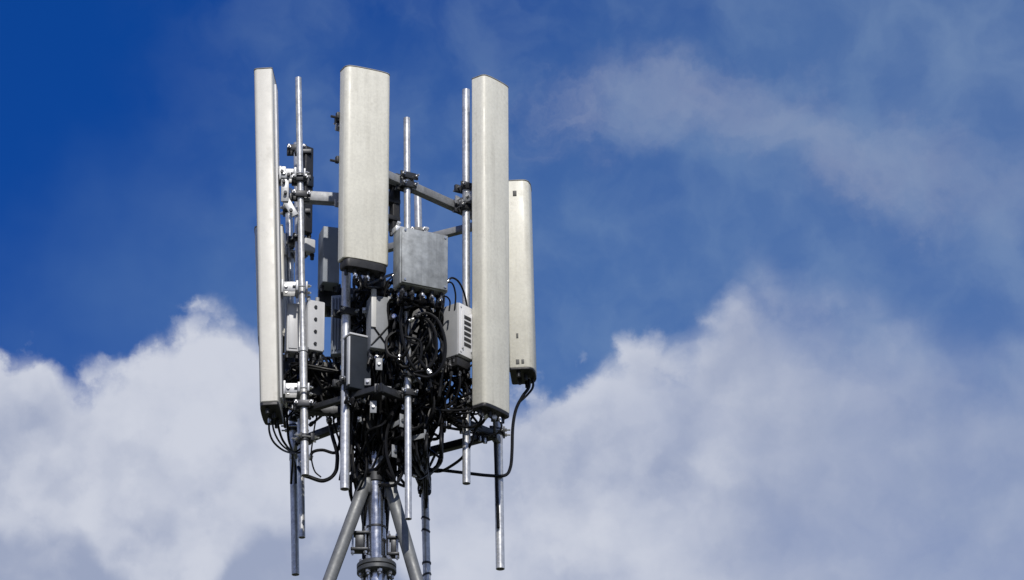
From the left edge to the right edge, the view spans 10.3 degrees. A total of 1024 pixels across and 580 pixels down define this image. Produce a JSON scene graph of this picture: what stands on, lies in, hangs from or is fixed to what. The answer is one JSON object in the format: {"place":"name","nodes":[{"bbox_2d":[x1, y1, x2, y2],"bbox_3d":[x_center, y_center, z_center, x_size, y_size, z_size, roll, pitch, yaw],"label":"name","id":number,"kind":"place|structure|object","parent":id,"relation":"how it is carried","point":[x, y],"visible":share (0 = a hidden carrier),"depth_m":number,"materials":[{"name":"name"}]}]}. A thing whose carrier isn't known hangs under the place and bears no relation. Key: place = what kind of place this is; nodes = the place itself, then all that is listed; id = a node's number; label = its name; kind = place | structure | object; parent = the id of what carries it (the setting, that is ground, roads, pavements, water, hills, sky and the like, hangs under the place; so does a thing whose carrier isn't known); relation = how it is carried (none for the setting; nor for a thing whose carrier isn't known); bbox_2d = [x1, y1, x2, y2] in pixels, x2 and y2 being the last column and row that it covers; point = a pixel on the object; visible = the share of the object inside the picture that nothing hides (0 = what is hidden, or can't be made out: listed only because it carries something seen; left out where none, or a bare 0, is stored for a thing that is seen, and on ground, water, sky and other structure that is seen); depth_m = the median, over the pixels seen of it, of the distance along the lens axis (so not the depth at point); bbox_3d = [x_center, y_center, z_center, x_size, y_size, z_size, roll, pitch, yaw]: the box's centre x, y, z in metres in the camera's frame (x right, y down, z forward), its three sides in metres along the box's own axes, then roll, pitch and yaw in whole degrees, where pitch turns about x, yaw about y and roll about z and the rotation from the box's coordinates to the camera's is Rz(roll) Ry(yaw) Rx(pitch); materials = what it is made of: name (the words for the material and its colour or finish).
{"place":"outdoors","nodes":[
{"label":"outdoors","id":0,"kind":"place"},
{"bbox_2d":[0,0,1023,579],"label":"sky","id":1,"kind":"structure","parent":0,"point":[778,245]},
{"label":"ground","id":2,"kind":"structure","parent":0,"visible":0},
{"bbox_2d":[323,275,427,579],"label":"antenna mast","id":3,"kind":"object","parent":2,"relation":"on","point":[370,544],"visible":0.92,"depth_m":32.10,"materials":[{"name":"metal"}]},
{"bbox_2d":[307,360,340,402],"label":"cables","id":4,"kind":"object","parent":3,"relation":"attached to","point":[315,391],"visible":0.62,"depth_m":32.67,"materials":[{"name":"rubber"}]},
{"bbox_2d":[309,418,340,460],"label":"cable","id":5,"kind":"object","parent":3,"relation":"attached to","point":[322,450],"visible":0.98,"depth_m":32.44,"materials":[{"name":"rubber"}]},
{"bbox_2d":[318,226,338,293],"bbox_3d":[-1.073,-0.159,33.196,0.109,0.394,0.160,6,-26,-14],"label":"equipment box","id":6,"kind":"object","parent":3,"relation":"attached to","point":[328,271],"visible":0.98,"depth_m":33.13,"materials":[{"name":"metal"}]},
{"bbox_2d":[318,284,340,316],"bbox_3d":[-1.070,0.077,33.266,0.131,0.184,0.160,2,-25,-5],"label":"equipment box","id":7,"kind":"object","parent":3,"relation":"attached to","point":[325,297],"visible":0.31,"depth_m":33.20,"materials":[{"name":"metal"}]},
{"bbox_2d":[348,398,360,501],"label":"jumper cable","id":8,"kind":"object","parent":3,"relation":"attached to","point":[351,448],"visible":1,"depth_m":32.27,"materials":[{"name":"rubber"}]},
{"bbox_2d":[350,277,365,326],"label":"jumper cable","id":9,"kind":"object","parent":3,"relation":"attached to","point":[359,301],"visible":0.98,"depth_m":32.52,"materials":[{"name":"rubber"}]},
{"bbox_2d":[352,400,364,480],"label":"jumper cable","id":10,"kind":"object","parent":3,"relation":"attached to","point":[360,474],"visible":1,"depth_m":32.23,"materials":[{"name":"rubber"}]},
{"bbox_2d":[356,413,367,490],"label":"jumper cable","id":11,"kind":"object","parent":3,"relation":"attached to","point":[365,473],"visible":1,"depth_m":32.18,"materials":[{"name":"rubber"}]},
{"bbox_2d":[360,413,366,530],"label":"cable","id":12,"kind":"object","parent":3,"relation":"attached to","point":[365,504],"visible":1,"depth_m":32.22,"materials":[{"name":"black rubber"}]},
{"bbox_2d":[360,277,385,298],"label":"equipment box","id":13,"kind":"object","parent":3,"relation":"attached to","point":[379,292],"visible":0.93,"depth_m":32.61,"materials":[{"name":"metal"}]},
{"bbox_2d":[366,289,387,358],"bbox_3d":[-0.773,0.207,32.428,0.114,0.399,0.143,10,-27,-20],"label":"splice box","id":14,"kind":"object","parent":3,"relation":"attached to","point":[376,325],"visible":1,"depth_m":32.37,"materials":[{"name":"metal"}]},
{"bbox_2d":[365,382,391,434],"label":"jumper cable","id":15,"kind":"object","parent":3,"relation":"attached to","point":[369,418],"visible":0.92,"depth_m":32.35,"materials":[{"name":"rubber"}]},
{"bbox_2d":[365,273,393,311],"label":"jumper cable","id":16,"kind":"object","parent":3,"relation":"attached to","point":[376,280],"visible":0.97,"depth_m":32.54,"materials":[{"name":"rubber"}]},
{"bbox_2d":[371,370,387,450],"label":"jumper cable","id":17,"kind":"object","parent":3,"relation":"attached to","point":[373,430],"visible":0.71,"depth_m":32.30,"materials":[{"name":"rubber"}]},
{"bbox_2d":[365,398,394,463],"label":"jumper cable","id":18,"kind":"object","parent":3,"relation":"attached to","point":[375,427],"visible":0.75,"depth_m":32.21,"materials":[{"name":"rubber"}]},
{"bbox_2d":[362,373,403,511],"bbox_3d":[-0.726,0.815,32.358,0.255,0.907,0.258,0,-25,0],"label":"jumper cable","id":19,"kind":"object","parent":3,"relation":"attached to","point":[389,444],"visible":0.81,"depth_m":32.26,"materials":[{"name":"rubber"}]},
{"bbox_2d":[371,362,395,450],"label":"jumper cable","id":20,"kind":"object","parent":3,"relation":"attached to","point":[374,382],"visible":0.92,"depth_m":32.32,"materials":[{"name":"rubber"}]},
{"bbox_2d":[363,402,404,471],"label":"jumper cable","id":21,"kind":"object","parent":3,"relation":"attached to","point":[399,442],"visible":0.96,"depth_m":32.28,"materials":[{"name":"rubber"}]},
{"bbox_2d":[367,326,404,368],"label":"jumper cable","id":22,"kind":"object","parent":3,"relation":"attached to","point":[370,358],"visible":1,"depth_m":32.30,"materials":[{"name":"rubber"}]},
{"bbox_2d":[372,365,401,467],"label":"jumper cable","id":23,"kind":"object","parent":3,"relation":"attached to","point":[381,446],"visible":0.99,"depth_m":32.28,"materials":[{"name":"rubber"}]},
{"bbox_2d":[381,361,395,445],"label":"jumper cable","id":24,"kind":"object","parent":3,"relation":"attached to","point":[390,416],"visible":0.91,"depth_m":32.32,"materials":[{"name":"rubber"}]},
{"bbox_2d":[383,405,399,481],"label":"jumper cable","id":25,"kind":"object","parent":3,"relation":"attached to","point":[391,476],"visible":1,"depth_m":32.19,"materials":[{"name":"rubber"}]},
{"bbox_2d":[378,401,404,487],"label":"jumper cable","id":26,"kind":"object","parent":3,"relation":"attached to","point":[396,483],"visible":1,"depth_m":32.17,"materials":[{"name":"rubber"}]},
{"bbox_2d":[289,383,500,460],"bbox_3d":[-0.675,0.760,32.598,1.238,0.100,1.010,0,-25,0],"label":"support frame","id":27,"kind":"object","parent":3,"relation":"attached to","point":[328,408],"visible":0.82,"depth_m":32.43,"materials":[{"name":"metal"}]},
{"bbox_2d":[280,188,298,575],"bbox_3d":[-1.294,0.520,33.258,0.191,2.469,0.110,0,-25,0],"label":"mounting pole","id":28,"kind":"object","parent":27,"relation":"attached to","point":[292,433],"visible":0.45,"depth_m":32.96,"materials":[{"name":"metal"}]},
{"bbox_2d":[254,224,294,352],"bbox_3d":[-1.376,0.012,33.498,0.293,0.769,0.252,0,-25,0],"label":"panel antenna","id":29,"kind":"object","parent":28,"relation":"attached to","point":[285,253],"visible":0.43,"depth_m":33.46,"materials":[{"name":"plastic"}]},
{"bbox_2d":[286,142,310,538],"bbox_3d":[-1.243,0.277,33.134,0.179,2.524,0.166,0,-25,0],"label":"mounting pole","id":30,"kind":"object","parent":27,"relation":"attached to","point":[291,240],"visible":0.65,"depth_m":32.89,"materials":[{"name":"metal"}]},
{"bbox_2d":[283,354,298,406],"bbox_3d":[-1.281,0.542,32.915,0.114,0.304,0.166,0,-25,0],"label":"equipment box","id":31,"kind":"object","parent":30,"relation":"attached to","point":[286,364],"visible":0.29,"depth_m":32.88,"materials":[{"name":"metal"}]},
{"bbox_2d":[295,146,313,238],"bbox_3d":[-1.223,-0.566,33.440,0.114,0.594,0.102,0,-25,0],"label":"equipment box","id":32,"kind":"object","parent":30,"relation":"attached to","point":[308,158],"visible":0.51,"depth_m":33.43,"materials":[{"name":"metal"}]},
{"bbox_2d":[304,238,314,259],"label":"connector box","id":33,"kind":"object","parent":32,"relation":"attached to","point":[309,246],"visible":0.62,"depth_m":33.18,"materials":[{"name":"metal"}]},
{"bbox_2d":[289,77,318,476],"bbox_3d":[-1.193,-0.093,32.755,0.199,2.529,0.152,0,-25,0],"label":"mounting pole","id":34,"kind":"object","parent":27,"relation":"attached to","point":[303,403],"visible":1,"depth_m":32.68,"materials":[{"name":"metal"}]},
{"bbox_2d":[254,67,312,428],"bbox_3d":[-1.319,-0.247,32.821,0.375,2.188,0.298,0,-25,0],"label":"panel antenna","id":35,"kind":"object","parent":34,"relation":"attached to","point":[274,288],"visible":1,"depth_m":32.69,"materials":[{"name":"plastic"}]},
{"bbox_2d":[268,418,300,453],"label":"cable","id":36,"kind":"object","parent":35,"relation":"attached to","point":[271,438],"visible":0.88,"depth_m":32.35,"materials":[{"name":"rubber"}]},
{"bbox_2d":[276,418,296,483],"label":"cable","id":37,"kind":"object","parent":35,"relation":"attached to","point":[282,439],"visible":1,"depth_m":32.59,"materials":[{"name":"rubber"}]},
{"bbox_2d":[284,402,293,483],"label":"cable","id":38,"kind":"object","parent":35,"relation":"attached to","point":[286,404],"visible":1,"depth_m":32.53,"materials":[{"name":"rubber"}]},
{"bbox_2d":[284,303,298,361],"bbox_3d":[-1.266,0.254,32.743,0.090,0.339,0.140,0,-25,0],"label":"radio unit","id":39,"kind":"object","parent":35,"relation":"attached to","point":[291,329],"visible":1,"depth_m":32.68,"materials":[{"name":"metal"}]},
{"bbox_2d":[283,366,340,419],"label":"jumper cable","id":40,"kind":"object","parent":35,"relation":"attached to","point":[291,402],"visible":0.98,"depth_m":32.58,"materials":[{"name":"rubber"}]},
{"bbox_2d":[305,295,324,360],"bbox_3d":[-1.151,0.225,32.712,0.114,0.392,0.148,11,-27,-22],"label":"radio unit","id":41,"kind":"object","parent":34,"relation":"attached to","point":[315,315],"visible":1,"depth_m":32.65,"materials":[{"name":"metal"}]},
{"bbox_2d":[285,357,323,417],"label":"jumper cable","id":42,"kind":"object","parent":41,"relation":"attached to","point":[295,365],"visible":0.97,"depth_m":32.60,"materials":[{"name":"rubber"}]},
{"bbox_2d":[296,417,338,482],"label":"cable","id":43,"kind":"object","parent":34,"relation":"hanging from","point":[336,450],"visible":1,"depth_m":32.37,"materials":[{"name":"rubber"}]},
{"bbox_2d":[287,171,471,252],"bbox_3d":[-0.707,-0.475,33.142,1.261,0.120,1.074,0,-25,0],"label":"support frame","id":44,"kind":"object","parent":34,"relation":"attached to","point":[329,198],"visible":0.37,"depth_m":33.00,"materials":[{"name":"metal"}]},
{"bbox_2d":[452,88,471,484],"bbox_3d":[-0.266,-0.035,32.871,0.125,2.509,0.149,14,-28,-27],"label":"mounting pole","id":45,"kind":"object","parent":44,"relation":"attached to","point":[464,209],"visible":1,"depth_m":33.01,"materials":[{"name":"metal"}]},
{"bbox_2d":[447,367,466,426],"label":"jumper cable","id":46,"kind":"object","parent":45,"relation":"attached to","point":[459,402],"visible":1,"depth_m":32.47,"materials":[{"name":"rubber"}]},
{"bbox_2d":[453,74,509,423],"bbox_3d":[-0.193,-0.214,32.883,0.307,2.149,0.242,-20,-31,36],"label":"panel antenna","id":47,"kind":"object","parent":45,"relation":"attached to","point":[487,197],"visible":1,"depth_m":32.77,"materials":[{"name":"plastic"}]},
{"bbox_2d":[438,303,471,375],"bbox_3d":[-0.325,0.287,32.560,0.198,0.390,0.136,-20,-31,36],"label":"radio unit","id":48,"kind":"object","parent":47,"relation":"attached to","point":[457,325],"visible":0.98,"depth_m":32.49,"materials":[{"name":"metal"}]},
{"bbox_2d":[431,308,445,398],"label":"jumper cable","id":49,"kind":"object","parent":48,"relation":"attached to","point":[442,375],"visible":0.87,"depth_m":32.29,"materials":[{"name":"rubber"}]},
{"bbox_2d":[425,413,487,472],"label":"cable","id":50,"kind":"object","parent":47,"relation":"attached to","point":[485,417],"visible":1,"depth_m":32.42,"materials":[{"name":"rubber"}]},
{"bbox_2d":[446,412,483,428],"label":"cable","id":51,"kind":"object","parent":47,"relation":"attached to","point":[468,427],"visible":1,"depth_m":32.37,"materials":[{"name":"rubber"}]},
{"bbox_2d":[448,362,487,443],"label":"jumper cable","id":52,"kind":"object","parent":47,"relation":"attached to","point":[462,396],"visible":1,"depth_m":32.43,"materials":[{"name":"rubber"}]},
{"bbox_2d":[309,370,340,405],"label":"jumper cable","id":53,"kind":"object","parent":27,"relation":"attached to","point":[318,381],"visible":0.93,"depth_m":32.61,"materials":[{"name":"rubber"}]},
{"bbox_2d":[331,118,358,490],"bbox_3d":[-0.953,0.012,32.551,0.128,2.453,0.157,14,-28,-27],"label":"mounting pole","id":54,"kind":"object","parent":27,"relation":"attached to","point":[345,312],"visible":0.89,"depth_m":32.28,"materials":[{"name":"metal"}]},
{"bbox_2d":[331,294,356,363],"bbox_3d":[-0.962,0.239,32.651,0.132,0.404,0.176,-4,-25,9],"label":"radio unit","id":55,"kind":"object","parent":54,"relation":"attached to","point":[336,300],"visible":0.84,"depth_m":32.58,"materials":[{"name":"metal"}]},
{"bbox_2d":[289,362,340,371],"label":"jumper cable","id":56,"kind":"object","parent":55,"relation":"attached to","point":[318,367],"visible":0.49,"depth_m":32.53,"materials":[{"name":"rubber"}]},
{"bbox_2d":[307,362,337,426],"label":"jumper cable","id":57,"kind":"object","parent":55,"relation":"attached to","point":[311,423],"visible":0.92,"depth_m":32.55,"materials":[{"name":"rubber"}]},
{"bbox_2d":[343,332,370,398],"bbox_3d":[-0.896,0.449,32.345,0.150,0.374,0.155,13,-28,-25],"label":"equipment box","id":58,"kind":"object","parent":54,"relation":"attached to","point":[357,371],"visible":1,"depth_m":32.29,"materials":[{"name":"metal"}]},
{"bbox_2d":[330,65,389,280],"bbox_3d":[-0.921,-0.626,32.716,0.334,1.309,0.358,13,-28,-25],"label":"panel antenna","id":59,"kind":"object","parent":54,"relation":"attached to","point":[361,203],"visible":1,"depth_m":32.58,"materials":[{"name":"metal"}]},
{"bbox_2d":[395,117,419,519],"bbox_3d":[-0.600,0.145,32.446,0.130,2.516,0.153,14,-28,-27],"label":"mounting pole","id":60,"kind":"object","parent":27,"relation":"attached to","point":[407,185],"visible":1,"depth_m":32.29,"materials":[{"name":"metal"}]},
{"bbox_2d":[388,183,400,236],"bbox_3d":[-0.698,-0.459,32.842,0.098,0.339,0.098,14,-28,-27],"label":"equipment box","id":61,"kind":"object","parent":60,"relation":"attached to","point":[394,207],"visible":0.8,"depth_m":32.81,"materials":[{"name":"metal"}]},
{"bbox_2d":[384,314,410,361],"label":"jumper cable","id":62,"kind":"object","parent":60,"relation":"attached to","point":[399,357],"visible":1,"depth_m":32.25,"materials":[{"name":"rubber"}]},
{"bbox_2d":[407,293,432,400],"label":"jumper cable","id":63,"kind":"object","parent":60,"relation":"attached to","point":[423,335],"visible":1,"depth_m":32.33,"materials":[{"name":"rubber"}]},
{"bbox_2d":[412,317,431,363],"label":"jumper cable","id":64,"kind":"object","parent":60,"relation":"attached to","point":[429,342],"visible":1,"depth_m":32.27,"materials":[{"name":"rubber"}]},
{"bbox_2d":[415,312,446,378],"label":"cable","id":65,"kind":"object","parent":60,"relation":"attached to","point":[418,315],"visible":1,"depth_m":32.20,"materials":[{"name":"rubber"}]},
{"bbox_2d":[408,316,437,372],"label":"cable","id":66,"kind":"object","parent":65,"relation":"attached to","point":[412,319],"visible":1,"depth_m":32.23,"materials":[{"name":"rubber"}]},
{"bbox_2d":[399,375,429,488],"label":"jumper cable","id":67,"kind":"object","parent":27,"relation":"attached to","point":[418,457],"visible":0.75,"depth_m":32.23,"materials":[{"name":"rubber"}]},
{"bbox_2d":[411,195,431,579],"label":"mounting pole","id":68,"kind":"object","parent":27,"relation":"attached to","point":[426,562],"visible":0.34,"depth_m":32.81,"materials":[{"name":"metal"}]},
{"bbox_2d":[396,406,430,494],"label":"jumper cable","id":69,"kind":"object","parent":68,"relation":"attached to","point":[397,415],"visible":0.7,"depth_m":32.31,"materials":[{"name":"rubber"}]},
{"bbox_2d":[392,300,435,386],"bbox_3d":[-0.570,0.354,33.192,0.250,0.574,0.180,-2,-25,5],"label":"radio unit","id":70,"kind":"object","parent":68,"relation":"attached to","point":[412,323],"visible":0.03,"depth_m":33.16,"materials":[{"name":"metal"}]},
{"bbox_2d":[416,411,441,489],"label":"jumper cable","id":71,"kind":"object","parent":27,"relation":"attached to","point":[433,453],"visible":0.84,"depth_m":32.33,"materials":[{"name":"rubber"}]},
{"bbox_2d":[417,380,445,493],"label":"jumper cable","id":72,"kind":"object","parent":27,"relation":"attached to","point":[435,388],"visible":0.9,"depth_m":32.45,"materials":[{"name":"rubber"}]},
{"bbox_2d":[411,369,471,412],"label":"jumper cable","id":73,"kind":"object","parent":27,"relation":"attached to","point":[450,410],"visible":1,"depth_m":32.36,"materials":[{"name":"rubber"}]},
{"bbox_2d":[436,371,461,408],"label":"cable","id":74,"kind":"object","parent":27,"relation":"attached to","point":[457,393],"visible":1,"depth_m":32.39,"materials":[{"name":"rubber"}]},
{"bbox_2d":[431,388,473,421],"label":"jumper cable","id":75,"kind":"object","parent":27,"relation":"attached to","point":[470,411],"visible":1,"depth_m":32.35,"materials":[{"name":"rubber"}]},
{"bbox_2d":[444,371,456,419],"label":"cable","id":76,"kind":"object","parent":75,"relation":"hanging from","point":[448,390],"visible":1,"depth_m":32.38,"materials":[{"name":"rubber"}]},
{"bbox_2d":[432,374,477,432],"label":"jumper cable","id":77,"kind":"object","parent":27,"relation":"attached to","point":[448,427],"visible":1,"depth_m":32.44,"materials":[{"name":"rubber"}]},
{"bbox_2d":[442,373,468,414],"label":"jumper cable","id":78,"kind":"object","parent":27,"relation":"attached to","point":[467,391],"visible":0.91,"depth_m":32.45,"materials":[{"name":"rubber"}]},
{"bbox_2d":[452,417,502,435],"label":"cable","id":79,"kind":"object","parent":27,"relation":"attached to","point":[501,424],"visible":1,"depth_m":32.37,"materials":[{"name":"rubber"}]},
{"bbox_2d":[489,421,509,570],"bbox_3d":[-0.095,0.488,33.030,0.170,2.442,0.120,0,-25,0],"label":"mounting pole","id":80,"kind":"object","parent":27,"relation":"attached to","point":[499,546],"visible":0.41,"depth_m":32.65,"materials":[{"name":"metal"}]},
{"bbox_2d":[492,414,499,527],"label":"cable","id":81,"kind":"object","parent":80,"relation":"attached to","point":[494,416],"visible":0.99,"depth_m":32.67,"materials":[{"name":"rubber"}]},
{"bbox_2d":[509,179,536,387],"bbox_3d":[-0.011,-0.035,33.275,0.310,1.259,0.229,0,-25,0],"label":"panel antenna","id":82,"kind":"object","parent":80,"relation":"attached to","point":[522,352],"visible":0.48,"depth_m":33.15,"materials":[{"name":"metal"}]},
{"bbox_2d":[428,377,530,477],"bbox_3d":[-0.185,0.770,32.840,0.609,0.682,0.080,5,-25,-10],"label":"cable","id":83,"kind":"object","parent":82,"relation":"hanging from","point":[512,441],"visible":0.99,"depth_m":32.81,"materials":[{"name":"rubber"}]},
{"bbox_2d":[373,408,424,451],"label":"jumper cable","id":84,"kind":"object","parent":3,"relation":"attached to","point":[417,427],"visible":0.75,"depth_m":32.24,"materials":[{"name":"rubber"}]},
{"bbox_2d":[372,315,427,384],"bbox_3d":[-0.612,0.341,32.411,0.325,0.438,0.208,-6,-26,12],"label":"jumper cable","id":85,"kind":"object","parent":3,"relation":"attached to","point":[425,361],"visible":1,"depth_m":32.30,"materials":[{"name":"rubber"}]},
{"bbox_2d":[370,391,435,475],"bbox_3d":[-0.642,0.924,32.601,0.416,0.426,0.798,0,-25,0],"label":"jumper cable","id":86,"kind":"object","parent":3,"relation":"attached to","point":[432,412],"visible":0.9,"depth_m":32.31,"materials":[{"name":"rubber"}]},
{"bbox_2d":[389,290,424,387],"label":"jumper cable","id":87,"kind":"object","parent":3,"relation":"attached to","point":[395,363],"visible":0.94,"depth_m":32.36,"materials":[{"name":"rubber"}]},
{"bbox_2d":[377,364,442,471],"bbox_3d":[-0.467,0.820,32.671,0.360,0.543,0.762,-10,-27,20],"label":"jumper cable","id":88,"kind":"object","parent":3,"relation":"attached to","point":[430,438],"visible":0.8,"depth_m":32.41,"materials":[{"name":"rubber"}]},
{"bbox_2d":[395,387,428,472],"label":"jumper cable","id":89,"kind":"object","parent":3,"relation":"attached to","point":[425,445],"visible":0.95,"depth_m":32.20,"materials":[{"name":"rubber"}]},
{"bbox_2d":[396,404,433,471],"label":"jumper cable","id":90,"kind":"object","parent":3,"relation":"attached to","point":[399,465],"visible":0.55,"depth_m":32.28,"materials":[{"name":"rubber"}]},
{"bbox_2d":[399,300,438,386],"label":"cable","id":91,"kind":"object","parent":3,"relation":"attached to","point":[413,367],"visible":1,"depth_m":32.24,"materials":[{"name":"rubber"}]},
{"bbox_2d":[395,366,442,466],"bbox_3d":[-0.451,0.834,32.620,0.478,0.577,0.702,-13,-28,26],"label":"jumper cable","id":92,"kind":"object","parent":3,"relation":"attached to","point":[441,436],"visible":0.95,"depth_m":32.25,"materials":[{"name":"rubber"}]},
{"bbox_2d":[392,221,447,299],"bbox_3d":[-0.528,-0.167,32.446,0.305,0.456,0.159,11,-27,-23],"label":"junction box","id":93,"kind":"object","parent":3,"relation":"attached to","point":[420,261],"visible":1,"depth_m":32.37,"materials":[{"name":"metal"}]},
{"bbox_2d":[388,291,413,339],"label":"jumper cable","id":94,"kind":"object","parent":93,"relation":"attached to","point":[411,294],"visible":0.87,"depth_m":32.35,"materials":[{"name":"rubber"}]},
{"bbox_2d":[390,301,423,385],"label":"jumper cable","id":95,"kind":"object","parent":93,"relation":"attached to","point":[403,365],"visible":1,"depth_m":32.23,"materials":[{"name":"rubber"}]},
{"bbox_2d":[387,298,430,402],"bbox_3d":[-0.602,0.331,32.303,0.302,0.638,0.103,-17,-30,32],"label":"jumper cable","id":96,"kind":"object","parent":93,"relation":"attached to","point":[388,303],"visible":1,"depth_m":32.38,"materials":[{"name":"rubber"}]},
{"bbox_2d":[399,289,432,380],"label":"jumper cable","id":97,"kind":"object","parent":93,"relation":"attached to","point":[406,299],"visible":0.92,"depth_m":32.31,"materials":[{"name":"rubber"}]},
{"bbox_2d":[396,297,442,384],"bbox_3d":[-0.518,0.283,32.319,0.378,0.477,0.082,19,-31,-35],"label":"jumper cable","id":98,"kind":"object","parent":93,"relation":"attached to","point":[421,332],"visible":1,"depth_m":32.36,"materials":[{"name":"rubber"}]},
{"bbox_2d":[402,300,440,388],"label":"jumper cable","id":99,"kind":"object","parent":93,"relation":"attached to","point":[417,325],"visible":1,"depth_m":32.38,"materials":[{"name":"rubber"}]},
{"bbox_2d":[404,295,440,366],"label":"jumper cable","id":100,"kind":"object","parent":93,"relation":"attached to","point":[421,320],"visible":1,"depth_m":32.36,"materials":[{"name":"rubber"}]},
{"bbox_2d":[415,302,439,374],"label":"jumper cable","id":101,"kind":"object","parent":93,"relation":"attached to","point":[428,371],"visible":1,"depth_m":32.21,"materials":[{"name":"rubber"}]},
{"bbox_2d":[418,386,441,493],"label":"jumper cable","id":102,"kind":"object","parent":3,"relation":"attached to","point":[431,431],"visible":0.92,"depth_m":32.31,"materials":[{"name":"rubber"}]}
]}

